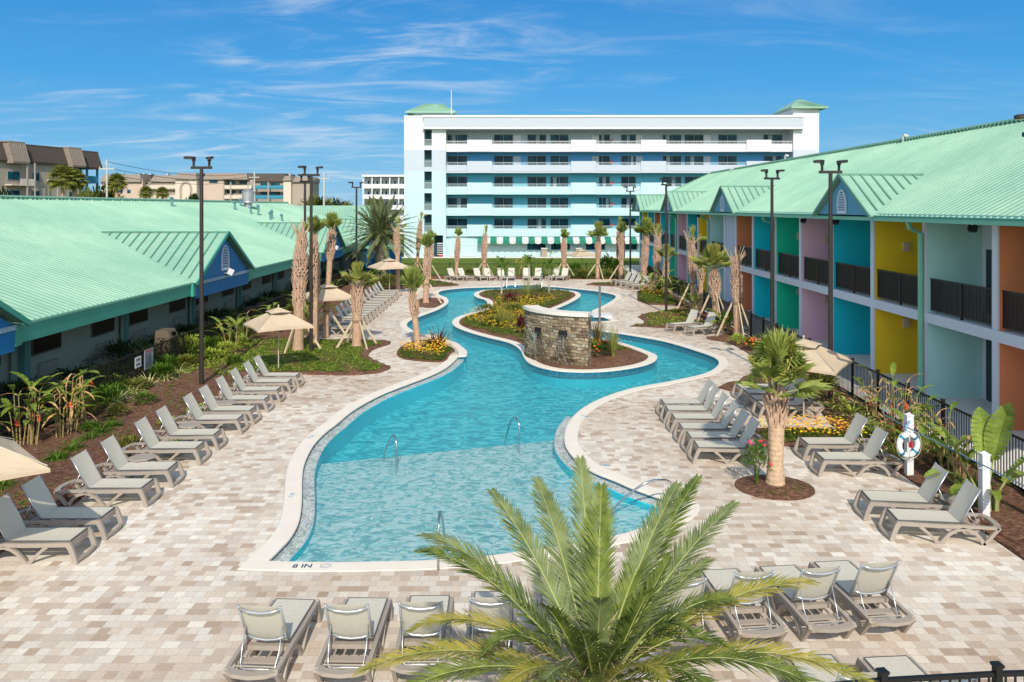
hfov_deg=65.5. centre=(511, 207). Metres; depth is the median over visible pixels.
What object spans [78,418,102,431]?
shrub
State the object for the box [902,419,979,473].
ginger plant
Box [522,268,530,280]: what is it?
sun lounger
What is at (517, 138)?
door
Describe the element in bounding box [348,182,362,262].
lamp post
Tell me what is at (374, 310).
sun lounger
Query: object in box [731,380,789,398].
sun lounger
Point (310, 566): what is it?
depth marker
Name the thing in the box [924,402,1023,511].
banana plant
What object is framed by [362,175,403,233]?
apartment building
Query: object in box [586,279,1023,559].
planting bed
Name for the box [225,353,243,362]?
shrub
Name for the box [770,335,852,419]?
patio umbrella
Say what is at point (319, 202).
tree
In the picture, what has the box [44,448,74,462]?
grass clump
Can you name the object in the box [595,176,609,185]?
window
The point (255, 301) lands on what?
hedge bush
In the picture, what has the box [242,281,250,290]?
window
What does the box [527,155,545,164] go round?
window
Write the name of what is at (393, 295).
sun lounger
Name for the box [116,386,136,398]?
strap leaf plant
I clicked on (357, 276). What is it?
palm tree
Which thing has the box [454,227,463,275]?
palm tree
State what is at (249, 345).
ground cover
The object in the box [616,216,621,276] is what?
palm tree
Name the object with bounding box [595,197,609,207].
window
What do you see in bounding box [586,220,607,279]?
palm tree
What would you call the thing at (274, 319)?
patio umbrella
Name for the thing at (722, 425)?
sun lounger
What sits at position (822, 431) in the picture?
flower carpet
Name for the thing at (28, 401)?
heliconia
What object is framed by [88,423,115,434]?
grass clump
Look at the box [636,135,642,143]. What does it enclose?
door
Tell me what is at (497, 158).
window
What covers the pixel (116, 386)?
shrub
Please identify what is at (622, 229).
palm tree
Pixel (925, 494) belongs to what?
sun lounger
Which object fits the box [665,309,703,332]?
sun lounger
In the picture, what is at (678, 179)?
window
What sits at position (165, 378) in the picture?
strap leaf plant
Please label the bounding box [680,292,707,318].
paddle plant
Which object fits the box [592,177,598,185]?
door
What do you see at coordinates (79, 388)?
heliconia
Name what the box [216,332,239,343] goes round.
shrub
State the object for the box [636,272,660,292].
paddle plant
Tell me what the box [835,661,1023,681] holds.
metal fence
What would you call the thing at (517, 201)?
door
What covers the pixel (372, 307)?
sun lounger
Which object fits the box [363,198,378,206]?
palm tree
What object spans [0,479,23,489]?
grass clump
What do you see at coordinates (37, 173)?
window
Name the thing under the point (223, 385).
sun lounger
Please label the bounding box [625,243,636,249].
window
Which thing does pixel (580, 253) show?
patio umbrella
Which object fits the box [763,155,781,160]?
window
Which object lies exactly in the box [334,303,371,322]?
sun lounger
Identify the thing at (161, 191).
palm tree
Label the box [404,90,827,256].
hotel building
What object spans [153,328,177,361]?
litter bin
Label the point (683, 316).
ground cover
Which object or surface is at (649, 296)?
ground cover
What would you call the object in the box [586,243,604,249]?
window
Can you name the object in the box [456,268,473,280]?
sun lounger
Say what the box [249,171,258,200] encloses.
utility pole
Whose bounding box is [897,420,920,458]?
life ring
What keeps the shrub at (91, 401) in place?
on the planting bed at (59, 473)
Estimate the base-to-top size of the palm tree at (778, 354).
3.586 m
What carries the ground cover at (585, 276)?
on the planting bed at (59, 473)
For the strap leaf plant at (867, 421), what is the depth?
22.60 m
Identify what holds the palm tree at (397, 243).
on the pool deck
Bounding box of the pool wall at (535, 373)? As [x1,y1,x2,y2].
[270,285,718,560]
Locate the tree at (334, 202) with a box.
[325,197,346,205]
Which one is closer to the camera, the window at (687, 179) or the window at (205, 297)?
the window at (205, 297)
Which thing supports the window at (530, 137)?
in the hotel building at (521, 185)
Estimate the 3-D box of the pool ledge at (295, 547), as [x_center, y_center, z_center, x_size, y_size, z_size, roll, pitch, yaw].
[-4.010,6.747,23.718,2.027,0.805,19.273,0,0,6]
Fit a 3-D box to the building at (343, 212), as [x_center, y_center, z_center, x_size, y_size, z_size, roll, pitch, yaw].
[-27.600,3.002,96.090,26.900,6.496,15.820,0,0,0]
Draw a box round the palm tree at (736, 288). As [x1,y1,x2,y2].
[716,245,752,337]
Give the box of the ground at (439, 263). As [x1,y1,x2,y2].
[18,234,1010,484]
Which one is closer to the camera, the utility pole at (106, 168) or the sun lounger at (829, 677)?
the sun lounger at (829, 677)
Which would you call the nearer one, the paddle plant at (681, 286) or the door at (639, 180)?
the paddle plant at (681, 286)
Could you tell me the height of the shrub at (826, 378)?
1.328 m
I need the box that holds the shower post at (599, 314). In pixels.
[591,285,611,322]
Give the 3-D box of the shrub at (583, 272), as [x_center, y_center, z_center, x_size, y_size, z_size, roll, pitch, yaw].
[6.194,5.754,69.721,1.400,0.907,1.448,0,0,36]
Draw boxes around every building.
[0,141,102,196]
[0,190,373,411]
[100,173,319,205]
[296,205,400,244]
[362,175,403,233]
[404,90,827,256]
[631,118,1023,429]
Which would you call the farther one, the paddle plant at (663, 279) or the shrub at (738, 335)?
the paddle plant at (663, 279)
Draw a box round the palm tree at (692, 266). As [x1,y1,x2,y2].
[677,224,707,309]
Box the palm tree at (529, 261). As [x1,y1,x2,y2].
[516,254,541,286]
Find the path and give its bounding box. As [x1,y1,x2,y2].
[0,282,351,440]
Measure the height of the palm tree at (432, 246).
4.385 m
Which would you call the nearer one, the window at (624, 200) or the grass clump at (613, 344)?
the grass clump at (613, 344)
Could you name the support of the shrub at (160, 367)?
on the planting bed at (59, 473)
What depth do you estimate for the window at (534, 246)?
100.29 m
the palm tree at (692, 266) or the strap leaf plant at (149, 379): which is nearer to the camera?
the strap leaf plant at (149, 379)
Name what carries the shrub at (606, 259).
on the planting bed at (59, 473)
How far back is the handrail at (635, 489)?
16.39 m
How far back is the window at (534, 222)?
101.77 m
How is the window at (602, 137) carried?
in the hotel building at (521, 185)
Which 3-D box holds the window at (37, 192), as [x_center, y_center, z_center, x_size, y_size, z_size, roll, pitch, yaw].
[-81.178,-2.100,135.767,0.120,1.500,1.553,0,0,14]
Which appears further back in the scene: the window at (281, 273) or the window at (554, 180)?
the window at (554, 180)
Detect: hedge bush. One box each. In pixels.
[0,375,84,417]
[0,400,23,436]
[30,362,131,396]
[81,336,169,373]
[126,332,204,355]
[167,322,224,341]
[196,307,248,328]
[214,306,263,323]
[239,296,287,316]
[259,289,290,308]
[321,268,345,280]
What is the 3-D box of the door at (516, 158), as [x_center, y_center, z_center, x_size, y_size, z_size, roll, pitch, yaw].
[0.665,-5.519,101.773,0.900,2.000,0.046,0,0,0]
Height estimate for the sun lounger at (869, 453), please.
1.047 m
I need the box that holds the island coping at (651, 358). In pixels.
[452,289,656,372]
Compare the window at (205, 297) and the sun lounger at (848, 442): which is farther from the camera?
the window at (205, 297)
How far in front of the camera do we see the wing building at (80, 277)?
35.85 m
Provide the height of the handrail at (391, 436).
1.159 m
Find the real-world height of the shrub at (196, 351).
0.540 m
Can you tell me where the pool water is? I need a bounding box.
[293,286,717,561]
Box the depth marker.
[292,563,330,567]
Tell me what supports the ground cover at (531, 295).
on the island bed at (620, 358)
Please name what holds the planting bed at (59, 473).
on the pool deck
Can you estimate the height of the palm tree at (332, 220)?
6.116 m
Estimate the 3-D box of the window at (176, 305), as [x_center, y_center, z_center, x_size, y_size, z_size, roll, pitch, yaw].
[-15.263,4.250,36.350,0.066,1.000,1.620,0,0,0]
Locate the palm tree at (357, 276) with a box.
[335,261,378,348]
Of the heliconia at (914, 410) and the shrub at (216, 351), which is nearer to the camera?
the heliconia at (914, 410)
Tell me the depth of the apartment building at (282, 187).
230.00 m
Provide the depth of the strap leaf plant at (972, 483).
16.99 m
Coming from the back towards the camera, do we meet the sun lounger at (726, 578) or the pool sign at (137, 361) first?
the pool sign at (137, 361)
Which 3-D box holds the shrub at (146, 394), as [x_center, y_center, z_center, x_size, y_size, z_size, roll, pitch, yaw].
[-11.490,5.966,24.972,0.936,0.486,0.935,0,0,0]
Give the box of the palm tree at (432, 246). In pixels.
[427,230,440,278]
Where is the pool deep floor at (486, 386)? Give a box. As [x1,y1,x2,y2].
[328,295,710,462]
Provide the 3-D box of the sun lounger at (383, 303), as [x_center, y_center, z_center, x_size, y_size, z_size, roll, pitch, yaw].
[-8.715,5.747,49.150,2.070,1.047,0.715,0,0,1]
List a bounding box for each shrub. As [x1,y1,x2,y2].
[61,397,104,415]
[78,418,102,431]
[85,383,123,406]
[98,381,129,398]
[103,373,126,386]
[105,401,130,415]
[117,434,142,445]
[120,376,152,390]
[130,389,159,404]
[133,360,153,374]
[146,361,177,378]
[153,353,180,368]
[172,353,198,364]
[177,333,205,356]
[192,346,215,357]
[204,335,222,347]
[204,346,224,358]
[215,339,241,351]
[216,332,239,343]
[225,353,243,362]
[232,331,251,340]
[232,335,249,343]
[237,323,253,333]
[285,304,293,313]
[367,268,387,283]
[374,272,394,287]
[464,267,473,274]
[474,303,495,312]
[482,314,501,325]
[500,292,519,302]
[502,302,522,313]
[515,315,524,333]
[529,283,551,296]
[566,261,582,273]
[576,268,588,276]
[591,340,608,355]
[593,255,615,275]
[599,337,610,349]
[605,259,628,277]
[651,282,671,292]
[713,317,725,329]
[728,333,746,343]
[741,436,772,483]
[743,334,760,348]
[805,372,843,400]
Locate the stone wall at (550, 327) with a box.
[523,305,591,366]
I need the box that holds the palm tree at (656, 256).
[644,223,664,287]
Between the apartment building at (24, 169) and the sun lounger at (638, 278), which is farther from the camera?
the apartment building at (24, 169)
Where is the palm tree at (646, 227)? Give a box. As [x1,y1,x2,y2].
[632,217,661,287]
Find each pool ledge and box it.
[273,359,463,560]
[554,416,678,512]
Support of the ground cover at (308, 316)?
on the planting bed at (59, 473)
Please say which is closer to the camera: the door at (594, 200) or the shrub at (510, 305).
the shrub at (510, 305)
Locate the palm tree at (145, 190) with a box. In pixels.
[138,185,154,198]
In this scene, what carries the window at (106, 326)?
in the wing building at (80, 277)
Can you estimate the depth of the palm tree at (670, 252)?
57.94 m
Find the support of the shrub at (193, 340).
on the planting bed at (59, 473)
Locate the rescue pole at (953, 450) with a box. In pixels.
[882,410,1023,485]
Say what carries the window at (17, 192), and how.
in the apartment building at (24, 169)
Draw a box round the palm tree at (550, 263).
[536,257,559,292]
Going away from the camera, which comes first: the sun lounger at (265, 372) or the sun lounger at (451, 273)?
the sun lounger at (265, 372)
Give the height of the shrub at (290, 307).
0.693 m
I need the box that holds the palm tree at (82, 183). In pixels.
[65,168,89,196]
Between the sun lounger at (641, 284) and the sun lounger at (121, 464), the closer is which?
the sun lounger at (121, 464)
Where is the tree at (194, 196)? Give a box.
[186,193,203,199]
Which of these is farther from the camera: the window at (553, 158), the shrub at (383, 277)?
the window at (553, 158)
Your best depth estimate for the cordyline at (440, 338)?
35.29 m
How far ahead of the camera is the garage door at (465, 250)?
100.29 m
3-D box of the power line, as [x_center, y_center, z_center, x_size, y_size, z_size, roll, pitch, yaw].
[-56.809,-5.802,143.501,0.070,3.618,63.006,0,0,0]
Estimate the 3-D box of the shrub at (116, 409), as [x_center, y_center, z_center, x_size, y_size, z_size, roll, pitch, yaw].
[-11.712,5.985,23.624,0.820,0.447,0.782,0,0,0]
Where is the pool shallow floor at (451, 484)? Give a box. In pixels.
[296,440,650,561]
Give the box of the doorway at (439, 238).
[434,235,442,256]
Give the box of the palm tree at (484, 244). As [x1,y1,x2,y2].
[479,225,493,275]
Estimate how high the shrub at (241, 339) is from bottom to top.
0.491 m
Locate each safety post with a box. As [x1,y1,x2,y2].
[903,412,914,474]
[977,451,990,515]
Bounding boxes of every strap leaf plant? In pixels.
[105,390,128,403]
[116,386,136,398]
[120,383,143,394]
[137,371,163,386]
[154,373,178,381]
[173,365,187,375]
[743,373,763,383]
[838,399,865,414]
[847,413,879,427]
[864,422,892,437]
[886,442,916,459]
[918,445,974,470]
[937,457,1012,508]
[944,466,1012,498]
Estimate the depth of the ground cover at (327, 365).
32.55 m
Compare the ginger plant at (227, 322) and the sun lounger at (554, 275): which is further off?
the sun lounger at (554, 275)
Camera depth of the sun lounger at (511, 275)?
68.44 m
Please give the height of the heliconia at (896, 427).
1.252 m
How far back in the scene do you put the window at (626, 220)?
101.77 m
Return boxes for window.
[7,171,19,179]
[7,190,19,194]
[31,332,61,355]
[32,172,39,180]
[32,190,39,195]
[91,317,114,337]
[129,308,147,325]
[169,298,184,313]
[196,295,207,304]
[222,288,233,296]
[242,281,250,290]
[262,274,270,284]
[278,270,283,279]
[447,134,466,143]
[447,155,466,164]
[447,176,466,185]
[447,197,466,207]
[447,218,466,228]
[494,134,512,143]
[494,155,512,164]
[494,176,512,185]
[494,197,512,207]
[494,218,512,228]
[527,134,545,143]
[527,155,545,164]
[527,176,545,185]
[527,197,545,207]
[527,218,545,228]
[527,243,545,249]
[550,134,568,143]
[550,155,568,164]
[550,176,568,185]
[550,197,568,207]
[550,218,568,228]
[551,243,569,249]
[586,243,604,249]
[595,134,609,143]
[595,155,609,164]
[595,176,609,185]
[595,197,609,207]
[595,218,609,228]
[621,134,635,143]
[621,155,635,164]
[621,176,635,185]
[621,197,634,207]
[622,218,635,228]
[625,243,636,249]
[662,134,681,143]
[662,155,681,164]
[662,176,681,185]
[684,134,703,143]
[684,155,703,164]
[684,176,701,184]
[718,134,736,143]
[718,155,736,164]
[763,134,781,143]
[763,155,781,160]
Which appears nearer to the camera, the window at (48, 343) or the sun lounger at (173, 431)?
the sun lounger at (173, 431)
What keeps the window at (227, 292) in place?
in the wing building at (80, 277)
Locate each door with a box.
[448,237,475,255]
[514,135,520,143]
[514,156,520,164]
[514,177,520,185]
[514,198,520,207]
[514,219,520,228]
[592,135,598,143]
[592,156,598,164]
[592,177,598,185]
[592,198,598,207]
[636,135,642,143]
[636,156,642,164]
[636,177,642,185]
[704,135,709,143]
[704,156,709,164]
[986,249,991,287]
[986,339,991,401]
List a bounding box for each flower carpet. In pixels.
[398,331,452,360]
[463,293,632,349]
[756,413,867,444]
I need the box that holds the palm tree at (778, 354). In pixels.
[741,324,833,485]
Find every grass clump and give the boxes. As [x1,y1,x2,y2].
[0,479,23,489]
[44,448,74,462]
[58,436,89,453]
[76,428,103,442]
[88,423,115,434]
[102,415,127,427]
[492,306,518,324]
[517,279,540,297]
[591,315,606,341]
[602,326,621,356]
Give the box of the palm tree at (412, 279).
[400,264,427,347]
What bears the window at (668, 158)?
in the hotel building at (521, 185)
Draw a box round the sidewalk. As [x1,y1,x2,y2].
[624,265,1023,488]
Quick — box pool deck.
[0,279,1023,681]
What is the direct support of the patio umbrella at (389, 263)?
on the pool deck
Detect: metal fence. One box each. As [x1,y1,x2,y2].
[367,263,639,275]
[647,265,1023,490]
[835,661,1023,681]
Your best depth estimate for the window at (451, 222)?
101.77 m
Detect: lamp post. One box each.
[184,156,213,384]
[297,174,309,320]
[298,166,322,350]
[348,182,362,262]
[623,186,635,279]
[659,178,674,311]
[761,169,784,334]
[813,160,847,399]
[1014,114,1023,136]
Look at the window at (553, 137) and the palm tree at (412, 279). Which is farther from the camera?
the window at (553, 137)
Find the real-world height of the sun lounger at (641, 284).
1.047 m
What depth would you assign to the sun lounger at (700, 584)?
11.30 m
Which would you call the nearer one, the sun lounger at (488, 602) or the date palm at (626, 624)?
the date palm at (626, 624)
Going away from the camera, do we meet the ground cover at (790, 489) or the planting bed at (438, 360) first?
the ground cover at (790, 489)
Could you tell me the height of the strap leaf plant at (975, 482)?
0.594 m
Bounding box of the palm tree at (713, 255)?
[688,243,731,320]
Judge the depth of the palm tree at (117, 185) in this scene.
119.53 m
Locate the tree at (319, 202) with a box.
[308,196,325,205]
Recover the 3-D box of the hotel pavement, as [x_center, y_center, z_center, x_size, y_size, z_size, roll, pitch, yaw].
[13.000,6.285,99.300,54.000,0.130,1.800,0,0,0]
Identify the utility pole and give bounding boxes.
[99,159,114,197]
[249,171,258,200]
[319,172,328,205]
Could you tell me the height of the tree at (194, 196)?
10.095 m
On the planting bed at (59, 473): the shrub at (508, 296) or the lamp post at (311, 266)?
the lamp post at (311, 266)
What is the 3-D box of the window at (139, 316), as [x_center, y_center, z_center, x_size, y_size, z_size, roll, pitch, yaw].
[-15.263,4.250,32.550,0.066,1.000,1.620,0,0,0]
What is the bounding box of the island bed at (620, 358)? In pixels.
[459,289,647,368]
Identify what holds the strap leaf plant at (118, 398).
on the planting bed at (59, 473)
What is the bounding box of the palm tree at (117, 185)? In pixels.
[104,172,128,197]
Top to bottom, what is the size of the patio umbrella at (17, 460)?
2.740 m
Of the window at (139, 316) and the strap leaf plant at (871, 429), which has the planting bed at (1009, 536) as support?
the strap leaf plant at (871, 429)
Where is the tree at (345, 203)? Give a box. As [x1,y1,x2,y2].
[340,200,352,205]
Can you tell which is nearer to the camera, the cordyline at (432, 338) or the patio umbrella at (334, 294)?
the cordyline at (432, 338)
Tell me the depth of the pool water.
21.78 m
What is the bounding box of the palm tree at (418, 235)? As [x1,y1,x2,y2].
[414,211,426,270]
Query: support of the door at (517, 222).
in the hotel building at (521, 185)
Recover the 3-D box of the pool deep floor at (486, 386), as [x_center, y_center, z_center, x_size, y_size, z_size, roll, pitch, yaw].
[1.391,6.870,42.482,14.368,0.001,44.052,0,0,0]
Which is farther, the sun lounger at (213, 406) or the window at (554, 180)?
the window at (554, 180)
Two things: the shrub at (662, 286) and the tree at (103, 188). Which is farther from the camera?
the tree at (103, 188)
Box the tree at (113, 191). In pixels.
[100,188,125,197]
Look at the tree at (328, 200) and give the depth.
188.81 m
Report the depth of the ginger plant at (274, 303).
39.60 m
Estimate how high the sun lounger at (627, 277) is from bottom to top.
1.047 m
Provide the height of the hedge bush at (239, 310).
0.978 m
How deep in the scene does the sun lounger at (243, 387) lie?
25.63 m
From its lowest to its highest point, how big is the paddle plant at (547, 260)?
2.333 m
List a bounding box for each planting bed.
[0,275,617,552]
[397,340,454,362]
[417,298,443,307]
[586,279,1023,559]
[735,475,814,500]
[743,427,843,447]
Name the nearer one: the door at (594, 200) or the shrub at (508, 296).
the shrub at (508, 296)
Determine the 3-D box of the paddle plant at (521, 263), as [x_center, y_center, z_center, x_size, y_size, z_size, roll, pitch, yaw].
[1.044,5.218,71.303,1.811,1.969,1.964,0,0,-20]
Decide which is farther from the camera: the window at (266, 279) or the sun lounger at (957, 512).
the window at (266, 279)
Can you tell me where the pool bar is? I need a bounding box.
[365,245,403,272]
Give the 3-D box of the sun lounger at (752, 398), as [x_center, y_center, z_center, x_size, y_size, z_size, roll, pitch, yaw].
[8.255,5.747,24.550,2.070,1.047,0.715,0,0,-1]
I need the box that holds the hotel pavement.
[402,257,638,257]
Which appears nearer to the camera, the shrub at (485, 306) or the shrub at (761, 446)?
the shrub at (761, 446)
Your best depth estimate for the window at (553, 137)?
101.77 m
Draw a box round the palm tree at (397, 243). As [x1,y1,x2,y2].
[390,217,407,289]
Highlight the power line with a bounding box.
[108,162,252,183]
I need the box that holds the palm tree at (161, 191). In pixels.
[155,186,169,198]
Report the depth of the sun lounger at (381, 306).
47.57 m
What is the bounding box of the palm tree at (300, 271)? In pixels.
[284,218,321,353]
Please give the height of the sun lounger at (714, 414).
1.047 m
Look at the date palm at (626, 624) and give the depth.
7.83 m
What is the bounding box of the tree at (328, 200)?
[325,196,340,205]
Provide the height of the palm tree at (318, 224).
5.952 m
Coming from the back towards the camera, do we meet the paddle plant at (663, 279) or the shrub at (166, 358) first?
the paddle plant at (663, 279)
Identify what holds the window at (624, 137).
in the hotel building at (521, 185)
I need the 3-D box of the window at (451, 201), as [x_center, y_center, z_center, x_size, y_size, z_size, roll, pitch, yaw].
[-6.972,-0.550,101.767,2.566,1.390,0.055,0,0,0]
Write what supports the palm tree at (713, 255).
on the planting bed at (1009, 536)
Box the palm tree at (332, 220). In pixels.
[304,211,346,336]
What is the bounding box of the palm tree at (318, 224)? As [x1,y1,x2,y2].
[303,214,325,342]
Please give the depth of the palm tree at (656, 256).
60.12 m
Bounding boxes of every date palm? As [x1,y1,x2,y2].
[342,195,423,277]
[351,454,876,681]
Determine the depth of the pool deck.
14.05 m
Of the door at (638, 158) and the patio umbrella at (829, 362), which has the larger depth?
the door at (638, 158)
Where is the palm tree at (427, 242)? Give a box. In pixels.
[416,232,441,302]
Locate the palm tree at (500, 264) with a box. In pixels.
[487,255,516,294]
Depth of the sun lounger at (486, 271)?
68.34 m
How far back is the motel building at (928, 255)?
29.90 m
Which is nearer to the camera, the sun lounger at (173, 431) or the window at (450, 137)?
the sun lounger at (173, 431)
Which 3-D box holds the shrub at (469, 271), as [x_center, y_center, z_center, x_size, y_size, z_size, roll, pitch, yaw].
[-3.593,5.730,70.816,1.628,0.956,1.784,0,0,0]
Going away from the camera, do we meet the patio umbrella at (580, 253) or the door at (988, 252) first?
the door at (988, 252)
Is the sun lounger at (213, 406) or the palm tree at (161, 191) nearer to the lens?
the sun lounger at (213, 406)
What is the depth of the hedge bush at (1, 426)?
20.82 m
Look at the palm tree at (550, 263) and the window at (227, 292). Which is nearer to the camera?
the window at (227, 292)
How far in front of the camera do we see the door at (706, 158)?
101.75 m
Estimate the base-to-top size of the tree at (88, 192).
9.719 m
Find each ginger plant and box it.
[206,313,248,348]
[216,309,260,340]
[252,302,288,331]
[290,303,323,329]
[885,408,951,464]
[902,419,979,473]
[924,421,992,485]
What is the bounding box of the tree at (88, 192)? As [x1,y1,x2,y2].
[77,188,102,196]
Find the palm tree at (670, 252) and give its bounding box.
[652,244,677,293]
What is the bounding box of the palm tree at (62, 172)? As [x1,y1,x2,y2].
[43,164,79,195]
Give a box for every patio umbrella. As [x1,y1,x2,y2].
[0,436,49,480]
[243,304,313,369]
[306,284,350,301]
[367,257,409,289]
[567,249,595,256]
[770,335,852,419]
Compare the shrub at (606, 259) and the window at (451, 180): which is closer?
the shrub at (606, 259)
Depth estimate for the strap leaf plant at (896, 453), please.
19.68 m
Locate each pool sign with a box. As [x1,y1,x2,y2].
[135,356,140,368]
[144,348,152,369]
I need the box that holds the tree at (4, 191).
[0,185,16,194]
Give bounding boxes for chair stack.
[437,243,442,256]
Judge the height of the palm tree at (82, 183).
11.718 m
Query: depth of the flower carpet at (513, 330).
43.23 m
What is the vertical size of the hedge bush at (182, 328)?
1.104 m
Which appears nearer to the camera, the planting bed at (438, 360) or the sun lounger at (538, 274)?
the planting bed at (438, 360)
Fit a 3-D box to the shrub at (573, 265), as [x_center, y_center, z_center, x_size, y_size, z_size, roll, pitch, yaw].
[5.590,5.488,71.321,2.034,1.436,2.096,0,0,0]
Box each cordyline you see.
[421,324,456,346]
[423,332,443,348]
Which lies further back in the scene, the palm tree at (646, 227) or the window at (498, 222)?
the window at (498, 222)
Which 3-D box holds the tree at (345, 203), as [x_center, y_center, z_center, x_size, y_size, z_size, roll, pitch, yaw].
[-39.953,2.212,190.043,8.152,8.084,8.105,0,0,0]
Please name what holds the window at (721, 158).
in the hotel building at (521, 185)
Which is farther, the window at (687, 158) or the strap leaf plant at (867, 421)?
the window at (687, 158)
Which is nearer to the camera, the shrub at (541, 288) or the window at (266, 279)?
the window at (266, 279)
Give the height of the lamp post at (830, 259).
7.764 m
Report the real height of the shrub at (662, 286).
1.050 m
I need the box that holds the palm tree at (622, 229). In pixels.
[609,221,627,279]
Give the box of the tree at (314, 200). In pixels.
[298,194,325,205]
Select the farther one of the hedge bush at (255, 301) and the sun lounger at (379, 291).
the sun lounger at (379, 291)
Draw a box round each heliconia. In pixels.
[0,376,55,444]
[11,372,64,444]
[30,382,104,437]
[37,370,106,430]
[52,369,93,421]
[849,365,898,417]
[862,394,922,445]
[871,362,924,427]
[884,380,939,437]
[901,402,959,456]
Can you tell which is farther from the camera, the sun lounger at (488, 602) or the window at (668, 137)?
the window at (668, 137)
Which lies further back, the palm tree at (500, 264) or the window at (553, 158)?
the window at (553, 158)
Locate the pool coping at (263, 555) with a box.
[237,284,728,571]
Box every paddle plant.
[511,255,532,275]
[540,250,558,274]
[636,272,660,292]
[653,269,675,296]
[667,278,696,303]
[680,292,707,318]
[706,308,745,333]
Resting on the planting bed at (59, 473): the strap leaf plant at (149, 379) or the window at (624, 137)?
the strap leaf plant at (149, 379)
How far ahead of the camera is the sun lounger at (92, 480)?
16.78 m
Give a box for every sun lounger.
[0,493,97,564]
[18,475,124,540]
[53,449,162,507]
[95,434,185,487]
[122,416,211,464]
[142,405,227,450]
[173,392,249,433]
[186,384,261,424]
[204,375,274,412]
[219,367,285,402]
[222,598,321,681]
[232,360,296,393]
[243,355,304,387]
[313,597,393,681]
[319,314,351,334]
[321,309,350,329]
[329,305,367,324]
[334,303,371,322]
[337,300,374,319]
[342,300,377,316]
[347,306,381,313]
[350,304,383,311]
[363,289,391,305]
[363,296,387,308]
[365,287,394,302]
[367,285,397,300]
[369,283,398,297]
[373,281,401,295]
[391,594,453,681]
[444,268,463,280]
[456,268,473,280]
[462,591,517,676]
[472,268,487,280]
[482,268,496,280]
[496,268,507,280]
[507,268,515,280]
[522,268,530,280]
[532,268,542,280]
[536,590,588,667]
[544,268,561,280]
[556,268,570,280]
[611,272,634,282]
[615,273,636,286]
[620,274,640,288]
[627,276,652,289]
[649,575,717,654]
[655,378,725,415]
[659,384,727,423]
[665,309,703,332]
[665,391,736,432]
[672,400,746,443]
[680,407,762,453]
[683,312,719,335]
[687,415,767,463]
[695,568,787,645]
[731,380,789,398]
[737,371,790,404]
[744,378,814,411]
[751,380,823,418]
[754,564,856,641]
[778,653,889,681]
[793,412,881,460]
[808,426,902,476]
[808,560,916,635]
[852,462,953,523]
[854,654,977,681]
[877,479,1001,545]
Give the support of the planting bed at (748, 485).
on the pool deck
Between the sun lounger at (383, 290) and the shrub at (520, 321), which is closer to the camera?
the shrub at (520, 321)
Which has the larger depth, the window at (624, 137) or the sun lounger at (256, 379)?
the window at (624, 137)
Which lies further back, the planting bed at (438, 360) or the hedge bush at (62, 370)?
the planting bed at (438, 360)
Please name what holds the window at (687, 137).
in the hotel building at (521, 185)
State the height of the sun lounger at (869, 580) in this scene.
1.047 m
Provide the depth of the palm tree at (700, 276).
46.49 m
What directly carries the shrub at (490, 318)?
on the island bed at (620, 358)
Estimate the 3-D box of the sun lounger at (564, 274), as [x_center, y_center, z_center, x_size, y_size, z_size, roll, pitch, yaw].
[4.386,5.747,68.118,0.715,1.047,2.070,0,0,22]
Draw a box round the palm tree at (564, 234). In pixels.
[558,227,573,274]
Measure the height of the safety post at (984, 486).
1.400 m
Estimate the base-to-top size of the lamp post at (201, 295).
8.014 m
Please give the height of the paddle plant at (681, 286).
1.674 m
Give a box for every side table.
[128,453,154,477]
[178,422,200,440]
[217,400,236,411]
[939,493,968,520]
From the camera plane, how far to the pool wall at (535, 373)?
35.28 m
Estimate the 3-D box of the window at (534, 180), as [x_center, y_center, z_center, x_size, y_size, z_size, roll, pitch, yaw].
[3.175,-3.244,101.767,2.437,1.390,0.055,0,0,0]
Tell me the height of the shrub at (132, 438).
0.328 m
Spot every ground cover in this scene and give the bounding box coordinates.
[0,372,232,519]
[165,337,286,373]
[227,338,382,371]
[245,291,365,337]
[362,272,453,286]
[482,288,571,306]
[533,267,614,278]
[593,278,624,284]
[635,305,704,326]
[637,284,679,303]
[735,348,808,383]
[760,479,807,493]
[808,385,938,452]
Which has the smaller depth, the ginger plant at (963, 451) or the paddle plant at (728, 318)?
the ginger plant at (963, 451)
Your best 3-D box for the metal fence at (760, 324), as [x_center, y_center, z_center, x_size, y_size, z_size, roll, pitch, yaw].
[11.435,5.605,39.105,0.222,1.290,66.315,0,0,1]
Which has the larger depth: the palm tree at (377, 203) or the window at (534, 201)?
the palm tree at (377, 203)
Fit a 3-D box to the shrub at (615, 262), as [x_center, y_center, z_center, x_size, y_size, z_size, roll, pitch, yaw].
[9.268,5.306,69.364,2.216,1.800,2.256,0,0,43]
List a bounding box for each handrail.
[383,434,396,473]
[437,510,446,570]
[504,417,519,453]
[611,479,672,510]
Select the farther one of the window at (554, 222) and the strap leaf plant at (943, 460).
the window at (554, 222)
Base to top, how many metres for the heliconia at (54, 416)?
1.560 m
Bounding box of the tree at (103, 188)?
[90,183,124,197]
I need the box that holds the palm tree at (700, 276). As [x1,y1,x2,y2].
[693,255,706,312]
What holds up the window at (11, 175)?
in the apartment building at (24, 169)
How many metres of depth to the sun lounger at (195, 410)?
22.20 m
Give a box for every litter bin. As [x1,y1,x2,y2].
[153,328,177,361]
[541,248,547,256]
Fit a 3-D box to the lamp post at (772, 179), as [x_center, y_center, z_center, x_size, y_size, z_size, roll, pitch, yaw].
[11.069,2.318,33.945,1.059,7.864,0.398,0,0,-7]

